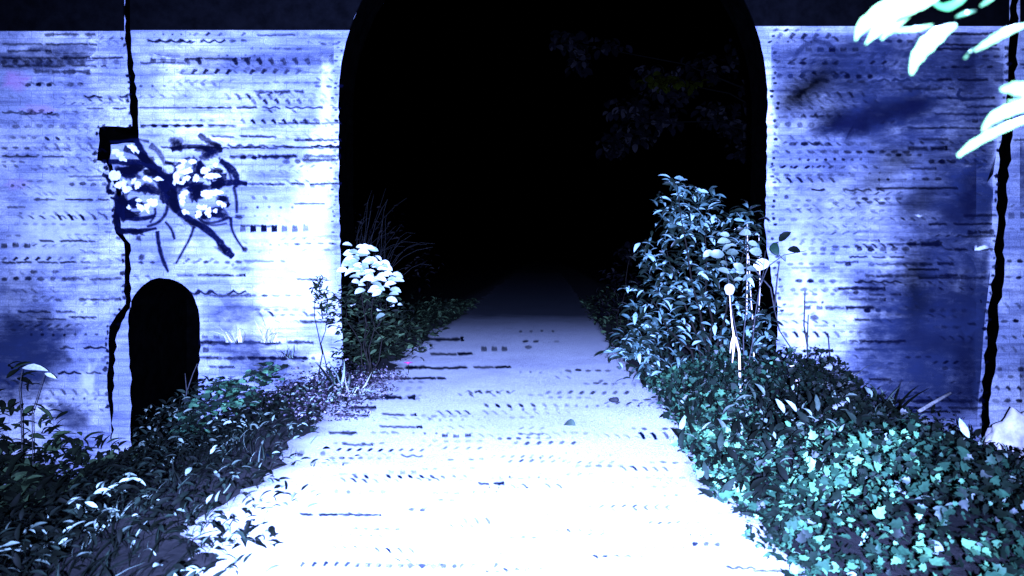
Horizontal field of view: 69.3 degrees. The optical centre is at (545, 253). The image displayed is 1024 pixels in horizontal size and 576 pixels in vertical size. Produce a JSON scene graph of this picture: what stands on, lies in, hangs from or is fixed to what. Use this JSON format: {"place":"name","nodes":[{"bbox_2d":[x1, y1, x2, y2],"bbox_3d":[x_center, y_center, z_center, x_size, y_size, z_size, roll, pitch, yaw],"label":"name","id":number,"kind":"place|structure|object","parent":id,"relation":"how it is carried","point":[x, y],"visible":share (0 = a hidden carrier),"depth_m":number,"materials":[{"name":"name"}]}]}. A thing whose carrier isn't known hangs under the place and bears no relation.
{"place":"outdoors","nodes":[
{"label":"outdoors","id":0,"kind":"place"},
{"bbox_2d":[0,372,367,575],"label":"weedy grass","id":1,"kind":"structure","parent":0,"point":[121,513],"depth_m":4.64,"materials":[{"name":"green plant"}]},
{"bbox_2d":[173,273,805,575],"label":"road","id":2,"kind":"structure","parent":0,"point":[476,457],"depth_m":5.24,"materials":[{"name":"white concrete"}]},
{"bbox_2d":[564,419,575,425],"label":"fallen leaf","id":3,"kind":"object","parent":2,"relation":"on","point":[570,422],"visible":1,"depth_m":6.69,"materials":[{"name":"blue plant"}]},
{"bbox_2d":[609,397,618,402],"bbox_3d":[0.737,1.570,7.928,0.114,0.064,0.079,0,0,0],"label":"pebble","id":4,"kind":"object","parent":2,"relation":"on","point":[614,399],"visible":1,"depth_m":7.90,"materials":[{"name":"stone"}]},
{"bbox_2d":[0,257,1023,575],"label":"ground","id":5,"kind":"structure","parent":0,"point":[478,281],"depth_m":5.45,"materials":[{"name":"soil"}]},
{"bbox_2d":[19,364,55,464],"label":"pale blade leaf","id":6,"kind":"object","parent":5,"relation":"on","point":[34,367],"visible":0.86,"depth_m":9.20,"materials":[{"name":"white plant"}]},
{"bbox_2d":[0,0,138,484],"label":"brick wing wall","id":7,"kind":"structure","parent":5,"relation":"on","point":[68,104],"depth_m":9.92,"materials":[{"name":"blue brick"}]},
{"bbox_2d":[0,361,162,530],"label":"tall weeds","id":8,"kind":"object","parent":5,"relation":"on","point":[26,477],"visible":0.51,"depth_m":9.21,"materials":[{"name":"plant"}]},
{"bbox_2d":[124,375,223,452],"bbox_3d":[-4.608,2.076,9.212,1.242,1.093,0.450,0,0,0],"label":"weed clump","id":9,"kind":"object","parent":5,"relation":"on","point":[162,412],"visible":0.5,"depth_m":9.19,"materials":[{"name":"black plant"}]},
{"bbox_2d":[183,365,196,413],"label":"thin shoot","id":10,"kind":"object","parent":5,"relation":"on","point":[189,384],"visible":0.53,"depth_m":9.30,"materials":[{"name":"plant"}]},
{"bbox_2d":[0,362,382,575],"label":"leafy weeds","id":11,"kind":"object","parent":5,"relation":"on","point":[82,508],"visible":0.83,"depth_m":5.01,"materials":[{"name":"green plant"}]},
{"bbox_2d":[161,361,287,439],"bbox_3d":[-3.720,1.733,8.593,1.480,0.955,0.517,0,0,0],"label":"leafy plant","id":12,"kind":"object","parent":5,"relation":"on","point":[232,390],"visible":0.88,"depth_m":8.57,"materials":[{"name":"green plant"}]},
{"bbox_2d":[309,274,335,382],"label":"dark sprig","id":13,"kind":"object","parent":5,"relation":"on","point":[323,294],"visible":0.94,"depth_m":9.59,"materials":[{"name":"black plant"}]},
{"bbox_2d":[244,353,408,423],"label":"purple weeds","id":14,"kind":"object","parent":5,"relation":"on","point":[372,380],"visible":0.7,"depth_m":8.29,"materials":[{"name":"purple plant"}]},
{"bbox_2d":[301,362,376,391],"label":"grass tuft","id":15,"kind":"object","parent":5,"relation":"on","point":[333,379],"visible":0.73,"depth_m":8.77,"materials":[{"name":"plant"}]},
{"bbox_2d":[339,372,375,396],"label":"grass tuft","id":16,"kind":"object","parent":5,"relation":"on","point":[359,386],"visible":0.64,"depth_m":8.44,"materials":[{"name":"plant"}]},
{"bbox_2d":[324,242,431,385],"bbox_3d":[-2.047,0.769,8.886,1.363,1.807,0.994,0,0,0],"label":"shrub","id":17,"kind":"object","parent":5,"relation":"on","point":[350,261],"visible":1,"depth_m":9.00,"materials":[{"name":"white plant"}]},
{"bbox_2d":[354,191,443,329],"bbox_3d":[-2.988,0.104,13.287,1.811,2.706,2.698,0,0,-33],"label":"bramble","id":18,"kind":"object","parent":5,"relation":"on","point":[384,252],"visible":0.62,"depth_m":12.94,"materials":[{"name":"plant"}]},
{"bbox_2d":[356,291,479,366],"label":"undergrowth","id":19,"kind":"object","parent":5,"relation":"on","point":[441,312],"visible":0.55,"depth_m":16.59,"materials":[{"name":"plant"}]},
{"bbox_2d":[102,0,1011,454],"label":"brick arch wall","id":20,"kind":"structure","parent":5,"relation":"on","point":[870,190],"depth_m":9.90,"materials":[{"name":"blue brick"}]},
{"bbox_2d":[209,325,245,342],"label":"grass tuft","id":21,"kind":"object","parent":20,"relation":"attached to","point":[240,339],"visible":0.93,"depth_m":9.88,"materials":[{"name":"white plant"}]},
{"bbox_2d":[244,314,284,342],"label":"grass tuft","id":22,"kind":"object","parent":20,"relation":"attached to","point":[268,337],"visible":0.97,"depth_m":9.87,"materials":[{"name":"white plant"}]},
{"bbox_2d":[278,345,294,357],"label":"grass tuft","id":23,"kind":"object","parent":20,"relation":"attached to","point":[289,356],"visible":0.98,"depth_m":9.88,"materials":[{"name":"plant"}]},
{"bbox_2d":[589,243,661,335],"bbox_3d":[1.577,0.746,14.476,1.439,1.922,0.782,0,0,0],"label":"shrub","id":24,"kind":"object","parent":5,"relation":"on","point":[622,295],"visible":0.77,"depth_m":14.48,"materials":[{"name":"green plant"}]},
{"bbox_2d":[549,30,751,265],"bbox_3d":[4.491,-2.169,20.953,8.766,8.954,2.439,0,0,0],"label":"tree","id":25,"kind":"object","parent":5,"relation":"on","point":[661,86],"visible":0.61,"depth_m":20.91,"materials":[{"name":"black plant"}]},
{"bbox_2d":[579,273,759,357],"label":"undergrowth","id":26,"kind":"object","parent":5,"relation":"on","point":[590,308],"visible":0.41,"depth_m":16.05,"materials":[{"name":"teal plant"}]},
{"bbox_2d":[595,174,783,383],"bbox_3d":[1.778,0.355,9.200,2.345,2.692,0.740,0,0,0],"label":"shrub","id":27,"kind":"object","parent":5,"relation":"on","point":[649,326],"visible":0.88,"depth_m":9.16,"materials":[{"name":"blue plant"}]},
{"bbox_2d":[724,284,740,391],"bbox_3d":[2.041,1.001,8.001,0.201,1.348,0.115,0,0,0],"label":"seed head","id":28,"kind":"object","parent":5,"relation":"on","point":[729,289],"visible":0.94,"depth_m":7.99},
{"bbox_2d":[703,229,764,387],"bbox_3d":[2.252,0.698,8.713,0.738,1.972,0.308,0,0,-13],"label":"sapling","id":29,"kind":"object","parent":5,"relation":"on","point":[739,267],"visible":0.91,"depth_m":8.71,"materials":[{"name":"white plant"}]},
{"bbox_2d":[746,225,759,360],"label":"dry stalk","id":30,"kind":"object","parent":5,"relation":"on","point":[750,294],"visible":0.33,"depth_m":9.54,"materials":[{"name":"white plant"}]},
{"bbox_2d":[753,231,802,363],"bbox_3d":[2.964,0.678,9.363,0.712,1.910,0.217,0,0,-14],"label":"leafy twig","id":31,"kind":"object","parent":5,"relation":"on","point":[774,247],"visible":0.91,"depth_m":9.33,"materials":[{"name":"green plant"}]},
{"bbox_2d":[755,261,806,382],"bbox_3d":[3.033,1.005,9.544,0.741,1.805,0.042,0,0,0],"label":"dry stalk","id":32,"kind":"object","parent":5,"relation":"on","point":[774,302],"visible":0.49,"depth_m":9.54,"materials":[{"name":"plant"}]},
{"bbox_2d":[804,291,808,355],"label":"dry stalk","id":33,"kind":"object","parent":5,"relation":"on","point":[805,329],"visible":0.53,"depth_m":9.54,"materials":[{"name":"plant"}]},
{"bbox_2d":[634,342,1023,540],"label":"tangled weeds","id":34,"kind":"object","parent":5,"relation":"on","point":[791,406],"visible":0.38,"depth_m":5.54,"materials":[{"name":"teal plant"}]},
{"bbox_2d":[639,337,1023,575],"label":"ivy ground cover","id":35,"kind":"object","parent":5,"relation":"on","point":[987,470],"visible":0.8,"depth_m":4.71,"materials":[{"name":"green plant"}]},
{"bbox_2d":[815,356,871,398],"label":"grass tuft","id":36,"kind":"object","parent":5,"relation":"on","point":[850,378],"visible":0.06,"depth_m":9.51,"materials":[{"name":"plant"}]},
{"bbox_2d":[792,352,1002,453],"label":"wall foot weeds","id":37,"kind":"object","parent":5,"relation":"on","point":[882,398],"depth_m":9.38,"materials":[{"name":"plant"}]},
{"bbox_2d":[870,383,934,416],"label":"grass tuft","id":38,"kind":"object","parent":5,"relation":"on","point":[902,401],"visible":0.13,"depth_m":9.47,"materials":[{"name":"plant"}]},
{"bbox_2d":[917,392,951,412],"bbox_3d":[5.066,1.941,9.626,0.535,0.254,0.044,0,0,-17],"label":"fallen stick","id":39,"kind":"object","parent":5,"relation":"on","point":[928,405],"visible":0.94,"depth_m":9.60,"materials":[{"name":"wood"}]},
{"bbox_2d":[923,438,978,471],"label":"broad leaved plant","id":40,"kind":"object","parent":5,"relation":"on","point":[971,439],"visible":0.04,"depth_m":5.70,"materials":[{"name":"green plant"}]},
{"bbox_2d":[981,0,1023,445],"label":"brick wing wall","id":41,"kind":"structure","parent":5,"relation":"on","point":[1003,385],"depth_m":9.92,"materials":[{"name":"blue brick"}]},
{"bbox_2d":[983,407,1023,458],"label":"boulder","id":42,"kind":"object","parent":5,"relation":"on","point":[1008,430],"visible":0.33,"depth_m":9.06,"materials":[{"name":"stone"}]},
{"bbox_2d":[353,0,754,274],"label":"sky","id":43,"kind":"structure","parent":0,"point":[465,113],"materials":[{"name":"black"}]},
{"bbox_2d":[855,0,1023,74],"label":"hanging branch","id":44,"kind":"object","parent":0,"point":[893,15],"visible":1,"depth_m":1.33,"materials":[{"name":"white plant"}]},
{"bbox_2d":[957,82,1023,156],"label":"hanging branch","id":45,"kind":"object","parent":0,"point":[1014,88],"visible":1,"depth_m":1.27,"materials":[{"name":"white plant"}]}
]}

